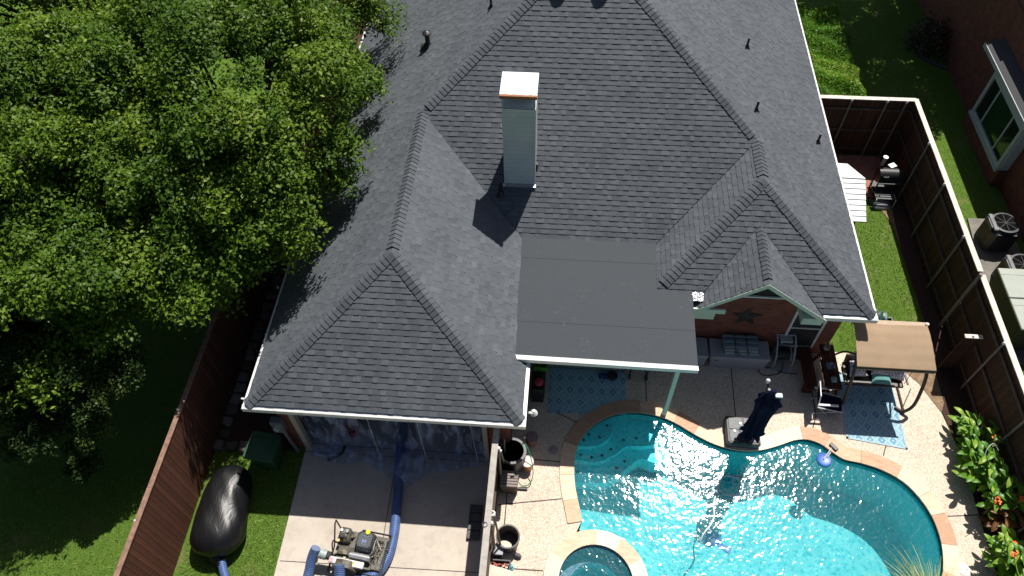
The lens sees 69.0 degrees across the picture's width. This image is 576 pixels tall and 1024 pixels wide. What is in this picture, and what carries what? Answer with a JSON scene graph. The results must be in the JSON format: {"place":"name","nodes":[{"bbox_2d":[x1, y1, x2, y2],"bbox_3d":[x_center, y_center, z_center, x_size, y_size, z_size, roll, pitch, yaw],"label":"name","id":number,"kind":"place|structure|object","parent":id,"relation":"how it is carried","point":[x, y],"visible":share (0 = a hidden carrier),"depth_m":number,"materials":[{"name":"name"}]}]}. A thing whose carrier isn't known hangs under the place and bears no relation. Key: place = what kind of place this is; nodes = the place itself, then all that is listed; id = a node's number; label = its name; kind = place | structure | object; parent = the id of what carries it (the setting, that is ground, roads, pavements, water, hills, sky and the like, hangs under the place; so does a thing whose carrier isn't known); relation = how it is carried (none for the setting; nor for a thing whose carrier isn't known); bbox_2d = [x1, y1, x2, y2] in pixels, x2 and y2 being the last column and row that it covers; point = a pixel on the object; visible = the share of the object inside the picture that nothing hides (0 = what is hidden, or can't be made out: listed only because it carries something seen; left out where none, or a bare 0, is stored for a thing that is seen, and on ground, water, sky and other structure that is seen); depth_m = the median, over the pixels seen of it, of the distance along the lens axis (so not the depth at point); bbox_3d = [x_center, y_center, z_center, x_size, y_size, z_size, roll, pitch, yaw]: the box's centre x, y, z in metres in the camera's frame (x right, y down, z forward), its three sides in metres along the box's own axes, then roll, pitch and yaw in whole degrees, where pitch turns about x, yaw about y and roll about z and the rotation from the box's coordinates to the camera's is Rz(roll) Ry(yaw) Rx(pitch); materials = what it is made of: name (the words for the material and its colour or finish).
{"place":"outdoors","nodes":[
{"label":"outdoors","id":0,"kind":"place"},
{"bbox_2d":[343,418,360,437],"bbox_3d":[-4.407,3.877,20.599,0.500,0.360,0.500,3,54,3],"label":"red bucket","id":1,"kind":"object","parent":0,"point":[353,429],"visible":0.83,"depth_m":20.45,"materials":[{"name":"plastic"}]},
{"bbox_2d":[274,416,489,575],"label":"driveway","id":2,"kind":"structure","parent":0,"point":[347,489],"depth_m":19.61,"materials":[{"name":"concrete"}]},
{"bbox_2d":[316,519,391,575],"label":"engine pump","id":3,"kind":"object","parent":2,"relation":"on","point":[354,552],"visible":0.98,"depth_m":18.34,"materials":[{"name":"metal"}]},
{"bbox_2d":[303,545,320,575],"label":"suction hose","id":4,"kind":"object","parent":3,"relation":"attached to","point":[312,555],"visible":1,"depth_m":18.10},
{"bbox_2d":[334,564,344,575],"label":"suction hose","id":5,"kind":"object","parent":3,"relation":"attached to","point":[339,569],"visible":1,"depth_m":17.87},
{"bbox_2d":[280,443,483,572],"bbox_3d":[-3.285,7.342,18.231,5.320,0.001,7.309,3,54,3],"label":"driveway joint","id":6,"kind":"object","parent":2,"relation":"on","point":[391,490],"visible":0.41,"depth_m":20.20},
{"bbox_2d":[355,422,409,575],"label":"suction hose","id":7,"kind":"object","parent":2,"relation":"on","point":[398,486],"visible":0.74,"depth_m":19.35,"materials":[{"name":"plastic"}]},
{"bbox_2d":[300,415,484,481],"bbox_3d":[-3.146,4.154,19.216,4.847,2.187,1.148,3,54,3],"label":"plastic sheet","id":8,"kind":"object","parent":2,"relation":"on","point":[407,455],"visible":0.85,"depth_m":19.97,"materials":[{"name":"blue"}]},
{"bbox_2d":[467,504,482,540],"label":"rubber steps","id":9,"kind":"structure","parent":2,"relation":"on","point":[474,523],"depth_m":19.05,"materials":[{"name":"black rubber"}]},
{"bbox_2d":[0,0,1023,575],"bbox_3d":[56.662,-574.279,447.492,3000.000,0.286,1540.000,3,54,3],"label":"lawn","id":10,"kind":"structure","parent":0,"point":[142,416],"depth_m":21.47,"materials":[{"name":"green plant"}]},
{"bbox_2d":[0,0,110,119],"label":"shade tree","id":11,"kind":"object","parent":10,"relation":"on","point":[24,2],"visible":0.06,"depth_m":20.04,"materials":[{"name":"green plant"}]},
{"bbox_2d":[0,285,153,487],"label":"tree","id":12,"kind":"object","parent":10,"relation":"on","point":[98,391],"visible":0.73,"depth_m":17.53,"materials":[{"name":"green plant"}]},
{"bbox_2d":[0,0,218,419],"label":"shade tree","id":13,"kind":"object","parent":10,"relation":"on","point":[33,204],"visible":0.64,"depth_m":16.88,"materials":[{"name":"green plant"}]},
{"bbox_2d":[15,0,393,358],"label":"shade tree","id":14,"kind":"object","parent":10,"relation":"on","point":[220,168],"visible":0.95,"depth_m":17.34,"materials":[{"name":"green plant"}]},
{"bbox_2d":[213,439,224,450],"bbox_3d":[-8.073,4.322,20.503,0.277,0.161,0.307,3,54,3],"label":"edging stone","id":15,"kind":"object","parent":10,"relation":"on","point":[219,444],"visible":1,"depth_m":20.45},
{"bbox_2d":[189,465,251,566],"bbox_3d":[-7.351,5.720,18.951,1.342,0.931,2.544,3,54,3],"label":"inflated bag","id":16,"kind":"object","parent":10,"relation":"on","point":[218,530],"visible":0.99,"depth_m":18.57,"materials":[{"name":"black"}]},
{"bbox_2d":[218,559,229,575],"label":"suction hose","id":17,"kind":"object","parent":10,"relation":"on","point":[222,568],"visible":1,"depth_m":18.33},
{"bbox_2d":[225,404,237,415],"bbox_3d":[-7.963,3.459,21.148,0.357,0.152,0.325,-4,54,-2],"label":"edging stone","id":18,"kind":"object","parent":10,"relation":"on","point":[231,410],"visible":1,"depth_m":21.08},
{"bbox_2d":[113,0,355,575],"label":"board fence","id":19,"kind":"object","parent":10,"relation":"on","point":[153,546],"visible":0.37,"depth_m":19.17,"materials":[{"name":"wood"}]},
{"bbox_2d":[233,383,246,392],"bbox_3d":[-7.892,2.890,21.573,0.323,0.145,0.302,5,54,5],"label":"edging stone","id":20,"kind":"object","parent":10,"relation":"on","point":[240,388],"visible":1,"depth_m":21.52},
{"bbox_2d":[242,430,283,469],"bbox_3d":[-6.543,4.402,19.870,0.800,1.035,0.804,8,54,7],"label":"wheeled bin","id":21,"kind":"object","parent":10,"relation":"on","point":[264,450],"visible":1,"depth_m":19.52,"materials":[{"name":"green plastic"}]},
{"bbox_2d":[145,0,412,86],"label":"shade tree","id":22,"kind":"object","parent":10,"relation":"on","point":[370,11],"visible":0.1,"depth_m":22.36,"materials":[{"name":"green plant"}]},
{"bbox_2d":[479,428,501,575],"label":"board fence","id":23,"kind":"object","parent":10,"relation":"on","point":[488,538],"visible":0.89,"depth_m":17.30,"materials":[{"name":"wood"}]},
{"bbox_2d":[492,510,500,544],"bbox_3d":[-0.358,5.694,17.539,0.358,1.853,0.143,37,62,25],"label":"leaning pole","id":24,"kind":"object","parent":23,"relation":"attached to","point":[495,522],"visible":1,"depth_m":17.30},
{"bbox_2d":[489,565,513,575],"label":"tarp","id":25,"kind":"object","parent":23,"relation":"hanging from","point":[496,571],"visible":0.88,"depth_m":17.78,"materials":[{"name":"plastic"}]},
{"bbox_2d":[241,0,878,460],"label":"brick house","id":26,"kind":"structure","parent":10,"relation":"on","point":[641,184],"depth_m":20.05,"materials":[{"name":"grey"}]},
{"bbox_2d":[733,308,761,323],"bbox_3d":[6.447,0.809,20.399,0.837,0.796,0.100,3,54,3],"label":"star","id":27,"kind":"object","parent":26,"relation":"attached to","point":[748,316],"visible":1,"depth_m":20.37,"materials":[{"name":"black metal"}]},
{"bbox_2d":[745,289,784,299],"bbox_3d":[6.598,0.034,19.381,1.220,0.699,0.080,3,54,3],"label":"window","id":28,"kind":"structure","parent":26,"relation":"in","point":[766,294],"depth_m":19.59,"materials":[{"name":"glass"}]},
{"bbox_2d":[779,309,826,347],"bbox_3d":[8.142,1.081,20.640,0.920,2.000,0.070,3,54,3],"label":"window","id":29,"kind":"structure","parent":26,"relation":"in","point":[807,335],"depth_m":20.85,"materials":[{"name":"glass"}]},
{"bbox_2d":[219,18,1009,575],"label":"mulch bed","id":30,"kind":"object","parent":10,"relation":"on","point":[245,426],"visible":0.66,"depth_m":21.59,"materials":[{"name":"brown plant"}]},
{"bbox_2d":[219,429,230,438],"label":"edging stone","id":31,"kind":"object","parent":30,"relation":"on","point":[224,433],"visible":1,"depth_m":20.68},
{"bbox_2d":[222,416,233,426],"bbox_3d":[-8.019,3.744,20.929,0.326,0.162,0.269,17,56,13],"label":"edging stone","id":32,"kind":"object","parent":30,"relation":"on","point":[227,421],"visible":0.98,"depth_m":20.88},
{"bbox_2d":[225,441,238,450],"bbox_3d":[-7.704,4.339,20.486,0.326,0.158,0.261,3,54,3],"label":"edging stone","id":33,"kind":"object","parent":30,"relation":"on","point":[231,445],"visible":1,"depth_m":20.43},
{"bbox_2d":[229,393,241,404],"bbox_3d":[-7.909,3.188,21.341,0.298,0.160,0.347,9,54,8],"label":"edging stone","id":34,"kind":"object","parent":30,"relation":"on","point":[235,398],"visible":1,"depth_m":21.27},
{"bbox_2d":[238,440,247,452],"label":"edging stone","id":35,"kind":"object","parent":30,"relation":"on","point":[242,446],"visible":0.62,"depth_m":20.40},
{"bbox_2d":[237,372,249,382],"bbox_3d":[-7.870,2.602,21.785,0.307,0.137,0.323,12,55,10],"label":"edging stone","id":36,"kind":"object","parent":30,"relation":"on","point":[242,377],"visible":1,"depth_m":21.73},
{"bbox_2d":[241,362,252,371],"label":"edging stone","id":37,"kind":"object","parent":30,"relation":"on","point":[247,366],"visible":1,"depth_m":21.94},
{"bbox_2d":[245,349,254,360],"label":"edging stone","id":38,"kind":"object","parent":30,"relation":"on","point":[249,355],"visible":1,"depth_m":22.15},
{"bbox_2d":[247,342,257,350],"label":"edging stone","id":39,"kind":"object","parent":30,"relation":"on","point":[253,346],"visible":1,"depth_m":22.38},
{"bbox_2d":[251,330,262,340],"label":"edging stone","id":40,"kind":"object","parent":30,"relation":"on","point":[257,335],"visible":1,"depth_m":22.60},
{"bbox_2d":[254,321,266,331],"bbox_3d":[-7.703,1.170,22.818,0.307,0.169,0.321,9,54,8],"label":"edging stone","id":41,"kind":"object","parent":30,"relation":"on","point":[261,325],"visible":1,"depth_m":22.74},
{"bbox_2d":[271,282,280,291],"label":"edging stone","id":42,"kind":"object","parent":30,"relation":"on","point":[275,287],"visible":0.95,"depth_m":23.66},
{"bbox_2d":[273,275,282,282],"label":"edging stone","id":43,"kind":"object","parent":30,"relation":"on","point":[277,278],"visible":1,"depth_m":23.85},
{"bbox_2d":[275,267,286,275],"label":"edging stone","id":44,"kind":"object","parent":30,"relation":"on","point":[279,270],"visible":0.79,"depth_m":24.03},
{"bbox_2d":[937,334,983,369],"bbox_3d":[12.375,1.786,20.594,0.460,1.780,0.120,3,54,3],"label":"return panel","id":45,"kind":"object","parent":30,"relation":"on","point":[961,350],"visible":1,"depth_m":20.52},
{"bbox_2d":[948,407,999,458],"bbox_3d":[12.187,3.916,19.464,1.198,1.056,1.526,3,54,3],"label":"canna plant","id":46,"kind":"object","parent":30,"relation":"on","point":[964,422],"visible":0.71,"depth_m":19.37,"materials":[{"name":"green plant"}]},
{"bbox_2d":[952,428,1008,493],"bbox_3d":[11.952,4.453,18.947,1.375,1.257,1.583,3,54,3],"label":"canna plant","id":47,"kind":"object","parent":30,"relation":"on","point":[974,464],"visible":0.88,"depth_m":18.77,"materials":[{"name":"green plant"}]},
{"bbox_2d":[973,414,1016,518],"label":"dry stalks","id":48,"kind":"object","parent":30,"relation":"on","point":[992,464],"visible":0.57,"depth_m":18.36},
{"bbox_2d":[968,460,1023,520],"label":"canna plant","id":49,"kind":"object","parent":30,"relation":"on","point":[1007,494],"visible":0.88,"depth_m":18.22,"materials":[{"name":"green plant"}]},
{"bbox_2d":[977,496,1023,537],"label":"canna plant","id":50,"kind":"object","parent":30,"relation":"on","point":[1000,514],"visible":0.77,"depth_m":18.11,"materials":[{"name":"orange plant"}]},
{"bbox_2d":[981,524,1023,575],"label":"canna plant","id":51,"kind":"object","parent":30,"relation":"on","point":[1009,555],"visible":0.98,"depth_m":17.37,"materials":[{"name":"green plant"}]},
{"bbox_2d":[996,565,1023,575],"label":"canna plant","id":52,"kind":"object","parent":30,"relation":"on","point":[1010,573],"visible":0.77,"depth_m":17.24,"materials":[{"name":"green plant"}]},
{"bbox_2d":[797,4,866,95],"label":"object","id":53,"kind":"object","parent":10,"relation":"on","point":[830,37],"visible":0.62,"depth_m":28.20,"materials":[{"name":"green plant"}]},
{"bbox_2d":[838,163,865,223],"bbox_3d":[10.775,-3.000,24.570,1.480,1.135,2.380,3,54,3],"label":"playhouse","id":54,"kind":"object","parent":10,"relation":"on","point":[854,181],"visible":0.38,"depth_m":24.14,"materials":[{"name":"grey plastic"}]},
{"bbox_2d":[836,155,888,197],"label":"brick walk","id":55,"kind":"structure","parent":10,"relation":"on","point":[865,166],"depth_m":26.19,"materials":[{"name":"brick"}]},
{"bbox_2d":[869,155,902,195],"bbox_3d":[12.558,-3.699,24.919,0.720,1.350,0.675,3,54,3],"label":"smoker grill","id":56,"kind":"object","parent":55,"relation":"on","point":[888,177],"visible":0.99,"depth_m":24.71,"materials":[{"name":"black metal"}]},
{"bbox_2d":[820,95,916,156],"bbox_3d":[11.685,-5.511,25.596,3.310,2.545,0.197,3,54,3],"label":"board fence","id":57,"kind":"object","parent":10,"relation":"on","point":[864,125],"visible":0.8,"depth_m":25.35,"materials":[{"name":"wood"}]},
{"bbox_2d":[866,199,943,411],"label":"bare earth","id":58,"kind":"structure","parent":10,"relation":"on","point":[932,390],"depth_m":21.05,"materials":[{"name":"soil"}]},
{"bbox_2d":[871,200,888,204],"bbox_3d":[12.394,-2.885,25.072,0.580,0.140,0.180,1,54,2],"label":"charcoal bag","id":59,"kind":"object","parent":58,"relation":"on","point":[880,202],"visible":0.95,"depth_m":25.00,"materials":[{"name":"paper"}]},
{"bbox_2d":[872,204,890,209],"bbox_3d":[12.379,-2.725,24.954,0.580,0.140,0.180,1,54,2],"label":"charcoal bag","id":60,"kind":"object","parent":58,"relation":"on","point":[881,207],"visible":1,"depth_m":24.89,"materials":[{"name":"paper"}]},
{"bbox_2d":[874,191,896,207],"bbox_3d":[12.453,-2.976,24.979,0.660,0.355,0.415,3,54,3],"label":"grill trolley","id":61,"kind":"object","parent":58,"relation":"on","point":[878,194],"visible":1,"depth_m":24.85,"materials":[{"name":"black metal"}]},
{"bbox_2d":[902,9,952,62],"bbox_3d":[16.854,-10.197,29.587,2.147,1.545,2.126,-25,57,-17],"label":"flowering shrub","id":62,"kind":"object","parent":10,"relation":"on","point":[928,26],"visible":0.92,"depth_m":29.53,"materials":[{"name":"green plant"}]},
{"bbox_2d":[915,39,947,69],"bbox_3d":[16.597,-9.402,29.863,0.632,0.120,2.196,-12,54,-8],"label":"bed edging","id":63,"kind":"object","parent":10,"relation":"on","point":[933,63],"visible":0.85,"depth_m":29.51,"materials":[{"name":"grey plastic"}]},
{"bbox_2d":[887,99,983,321],"bbox_3d":[13.032,-2.597,23.412,0.192,2.545,7.210,3,54,3],"label":"board fence","id":64,"kind":"object","parent":10,"relation":"on","point":[950,261],"visible":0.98,"depth_m":22.96,"materials":[{"name":"wood"}]},
{"bbox_2d":[938,273,1023,553],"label":"board fence","id":65,"kind":"object","parent":10,"relation":"on","point":[991,375],"visible":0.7,"depth_m":19.65,"materials":[{"name":"wood"}]},
{"bbox_2d":[967,218,1023,364],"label":"concrete pad","id":66,"kind":"object","parent":10,"relation":"on","point":[990,261],"visible":0.22,"depth_m":23.68,"materials":[{"name":"concrete"}]},
{"bbox_2d":[975,213,1021,251],"bbox_3d":[15.444,-1.789,23.627,0.907,0.880,0.894,3,54,3],"label":"air conditioner","id":67,"kind":"object","parent":66,"relation":"on","point":[998,232],"visible":1,"depth_m":23.37,"materials":[{"name":"black metal"}]},
{"bbox_2d":[992,254,1023,277],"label":"air conditioner","id":68,"kind":"object","parent":66,"relation":"on","point":[1015,261],"visible":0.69,"depth_m":22.43,"materials":[{"name":"grey metal"}]},
{"bbox_2d":[989,268,1023,349],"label":"storage box","id":69,"kind":"object","parent":10,"relation":"on","point":[1006,285],"visible":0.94,"depth_m":21.49,"materials":[{"name":"beige plastic"}]},
{"bbox_2d":[531,363,545,401],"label":"storage tower","id":70,"kind":"structure","parent":0,"point":[537,393],"depth_m":20.57,"materials":[{"name":"black plastic"}]},
{"bbox_2d":[533,363,547,371],"bbox_3d":[0.805,2.024,20.745,0.380,0.225,0.550,3,54,3],"label":"planter crate","id":71,"kind":"object","parent":70,"relation":"on","point":[539,367],"visible":0.27,"depth_m":20.60,"materials":[{"name":"green plastic"}]},
{"bbox_2d":[492,351,996,575],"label":"patio","id":72,"kind":"structure","parent":0,"point":[704,397],"depth_m":20.20,"materials":[{"name":"concrete"}]},
{"bbox_2d":[493,544,503,558],"bbox_3d":[-0.330,6.462,18.225,0.240,0.430,0.250,3,54,3],"label":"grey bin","id":73,"kind":"object","parent":72,"relation":"on","point":[498,552],"visible":0.87,"depth_m":18.05,"materials":[{"name":"plastic"}]},
{"bbox_2d":[490,559,510,570],"bbox_3d":[-0.288,6.809,18.048,0.500,0.300,0.370,3,54,3],"label":"tub","id":74,"kind":"object","parent":72,"relation":"on","point":[505,564],"visible":0.49,"depth_m":18.04,"materials":[{"name":"grey plastic"}]},
{"bbox_2d":[496,524,521,558],"bbox_3d":[-0.072,6.239,18.319,0.659,0.545,0.681,3,54,3],"label":"open drum","id":75,"kind":"object","parent":72,"relation":"on","point":[509,534],"visible":0.91,"depth_m":18.43,"materials":[{"name":"grey plastic"}]},
{"bbox_2d":[500,470,518,493],"bbox_3d":[-0.065,5.017,19.207,0.460,0.562,0.433,3,54,3],"label":"slatted box","id":76,"kind":"object","parent":72,"relation":"on","point":[508,482],"visible":0.93,"depth_m":19.00,"materials":[{"name":"beige wood"}]},
{"bbox_2d":[500,438,526,471],"bbox_3d":[0.012,4.428,19.470,0.740,0.838,0.736,3,54,3],"label":"plastic barrel","id":77,"kind":"object","parent":72,"relation":"on","point":[514,455],"visible":0.83,"depth_m":19.16,"materials":[{"name":"plastic"}]},
{"bbox_2d":[523,456,533,471],"bbox_3d":[0.409,4.642,19.590,0.326,0.377,0.344,3,54,3],"label":"bucket","id":78,"kind":"object","parent":72,"relation":"on","point":[527,466],"visible":0.78,"depth_m":19.47,"materials":[{"name":"plastic"}]},
{"bbox_2d":[526,431,537,446],"bbox_3d":[0.533,4.085,20.001,0.336,0.377,0.355,3,54,3],"label":"bucket","id":79,"kind":"object","parent":72,"relation":"on","point":[532,438],"visible":1,"depth_m":19.88,"materials":[{"name":"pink plastic"}]},
{"bbox_2d":[548,445,557,453],"bbox_3d":[1.102,4.343,20.022,0.260,0.013,0.260,3,54,3],"label":"round drain","id":80,"kind":"object","parent":72,"relation":"on","point":[552,449],"visible":1,"depth_m":20.02,"materials":[{"name":"black plastic"}]},
{"bbox_2d":[547,364,623,370],"bbox_3d":[1.970,1.882,21.228,2.550,0.860,0.570,3,54,3],"label":"sideboard","id":81,"kind":"object","parent":72,"relation":"on","point":[583,367],"visible":0.13,"depth_m":21.33,"materials":[{"name":"green paint"}]},
{"bbox_2d":[548,367,625,413],"bbox_3d":[2.140,2.772,21.162,2.170,0.008,1.850,3,54,3],"label":"rug","id":82,"kind":"object","parent":72,"relation":"on","point":[572,390],"visible":0.81,"depth_m":21.08,"materials":[{"name":"fabric"}]},
{"bbox_2d":[607,371,617,380],"bbox_3d":[2.867,2.508,21.259,0.308,0.120,0.276,3,54,3],"label":"round cushion","id":83,"kind":"object","parent":82,"relation":"on","point":[612,375],"visible":1,"depth_m":21.20,"materials":[{"name":"black fabric"}]},
{"bbox_2d":[543,530,647,575],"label":"spa","id":84,"kind":"object","parent":72,"relation":"in","point":[592,553],"visible":1,"depth_m":18.50,"materials":[{"name":"stone"}]},
{"bbox_2d":[696,337,708,365],"bbox_3d":[5.144,1.837,21.434,0.870,0.600,0.665,3,54,3],"label":"deck box","id":85,"kind":"object","parent":72,"relation":"on","point":[702,350],"visible":0.37,"depth_m":21.18,"materials":[{"name":"grey plastic"}]},
{"bbox_2d":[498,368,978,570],"bbox_3d":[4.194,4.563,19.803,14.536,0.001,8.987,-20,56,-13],"label":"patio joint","id":86,"kind":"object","parent":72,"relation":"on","point":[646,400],"visible":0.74,"depth_m":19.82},
{"bbox_2d":[708,338,770,369],"bbox_3d":[6.460,1.907,21.356,1.670,0.600,0.665,3,54,3],"label":"deck box","id":87,"kind":"object","parent":72,"relation":"on","point":[718,357],"visible":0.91,"depth_m":21.13,"materials":[{"name":"grey plastic"}]},
{"bbox_2d":[724,341,759,355],"bbox_3d":[6.501,1.744,21.138,1.008,0.227,0.547,3,54,3],"label":"cushion pad","id":88,"kind":"object","parent":87,"relation":"on","point":[741,353],"visible":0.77,"depth_m":20.97,"materials":[{"name":"grey fabric"}]},
{"bbox_2d":[722,338,759,354],"bbox_3d":[6.472,1.661,21.089,0.988,0.227,0.537,3,54,3],"label":"cushion pad","id":89,"kind":"object","parent":88,"relation":"on","point":[742,350],"visible":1,"depth_m":20.92,"materials":[{"name":"grey fabric"}]},
{"bbox_2d":[722,334,758,352],"bbox_3d":[6.443,1.581,21.036,0.968,0.227,0.517,3,54,3],"label":"cushion pad","id":90,"kind":"object","parent":89,"relation":"on","point":[740,341],"visible":1,"depth_m":20.96,"materials":[{"name":"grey fabric"}]},
{"bbox_2d":[724,379,782,448],"bbox_3d":[6.178,3.063,18.885,0.915,3.134,0.966,3,54,3],"label":"patio umbrella","id":91,"kind":"object","parent":72,"relation":"on","point":[743,432],"visible":1,"depth_m":19.11,"materials":[{"name":"blue fabric"}]},
{"bbox_2d":[560,400,959,575],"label":"swimming pool","id":92,"kind":"structure","parent":72,"relation":"in","point":[639,476],"depth_m":20.39,"materials":[{"name":"liquid"}]},
{"bbox_2d":[700,530,731,553],"bbox_3d":[5.476,6.793,20.079,0.932,0.190,0.492,14,55,11],"label":"pool cleaner","id":93,"kind":"object","parent":92,"relation":"on","point":[711,538],"visible":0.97,"depth_m":20.01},
{"bbox_2d":[816,442,838,466],"bbox_3d":[8.419,4.466,19.820,0.667,0.220,0.398,-30,59,-20],"label":"pool skimmer","id":94,"kind":"object","parent":92,"relation":"attached to","point":[824,459],"visible":1,"depth_m":19.83,"materials":[{"name":"blue plastic"}]},
{"bbox_2d":[769,334,796,370],"bbox_3d":[7.728,1.829,21.174,0.570,0.945,0.680,3,54,3],"label":"hose reel cart","id":95,"kind":"object","parent":72,"relation":"on","point":[779,353],"visible":0.99,"depth_m":21.13,"materials":[{"name":"grey plastic"}]},
{"bbox_2d":[795,346,817,392],"bbox_3d":[8.303,2.366,21.067,0.346,0.460,1.400,3,54,3],"label":"bench","id":96,"kind":"object","parent":72,"relation":"on","point":[804,355],"visible":0.94,"depth_m":20.88,"materials":[{"name":"brown wood"}]},
{"bbox_2d":[810,379,842,414],"bbox_3d":[8.643,3.013,20.258,0.855,0.981,0.625,3,54,3],"label":"folding chair","id":97,"kind":"object","parent":72,"relation":"on","point":[826,401],"visible":1,"depth_m":20.33,"materials":[{"name":"black fabric"}]},
{"bbox_2d":[813,344,842,397],"bbox_3d":[8.809,2.377,20.872,0.576,0.757,1.430,3,54,3],"label":"narrow table","id":98,"kind":"object","parent":72,"relation":"on","point":[829,356],"visible":0.79,"depth_m":20.64,"materials":[{"name":"brown wood"}]},
{"bbox_2d":[840,372,907,448],"bbox_3d":[9.884,3.352,20.576,1.600,0.012,2.281,3,54,3],"label":"rug","id":99,"kind":"object","parent":72,"relation":"on","point":[871,414],"visible":0.69,"depth_m":20.45,"materials":[{"name":"fabric"}]},
{"bbox_2d":[831,320,935,412],"bbox_3d":[9.859,2.080,20.165,2.344,2.208,1.729,3,54,3],"label":"garden swing","id":100,"kind":"object","parent":72,"relation":"on","point":[894,346],"visible":0.89,"depth_m":19.41,"materials":[{"name":"beige fabric"}]},
{"bbox_2d":[849,361,865,376],"bbox_3d":[9.540,2.221,20.540,0.460,0.315,0.337,-2,53,0],"label":"cushion","id":101,"kind":"object","parent":100,"relation":"on","point":[860,373],"visible":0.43,"depth_m":20.49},
{"bbox_2d":[872,373,890,384],"bbox_3d":[10.179,2.439,20.515,0.520,0.248,0.396,6,54,5],"label":"cushion","id":102,"kind":"object","parent":100,"relation":"on","point":[881,379],"visible":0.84,"depth_m":20.45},
{"bbox_2d":[890,372,904,380],"bbox_3d":[10.575,2.291,20.467,0.460,0.315,0.337,10,54,9],"label":"cushion","id":103,"kind":"object","parent":100,"relation":"on","point":[897,375],"visible":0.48,"depth_m":20.41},
{"bbox_2d":[867,545,957,575],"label":"ornamental grass","id":104,"kind":"object","parent":72,"relation":"on","point":[929,573],"depth_m":17.39,"materials":[{"name":"plant"}]},
{"bbox_2d":[960,563,970,575],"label":"round drain","id":105,"kind":"object","parent":72,"relation":"on","point":[965,569],"visible":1,"depth_m":18.00,"materials":[{"name":"white plastic"}]},
{"bbox_2d":[919,0,1023,243],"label":"neighbour house","id":106,"kind":"structure","parent":0,"point":[984,60],"depth_m":25.71,"materials":[{"name":"red brick"}]},
{"bbox_2d":[968,72,1023,171],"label":"window","id":107,"kind":"structure","parent":106,"relation":"in","point":[997,125],"depth_m":25.31,"materials":[{"name":"white glass"}]},
{"label":"water","id":108,"kind":"structure","parent":0,"visible":0},
{"bbox_2d":[699,474,742,544],"bbox_3d":[5.183,5.624,19.251,0.709,0.231,2.046,37,62,25],"label":"cleaner hose","id":109,"kind":"object","parent":108,"relation":"on","point":[719,477],"visible":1,"depth_m":19.33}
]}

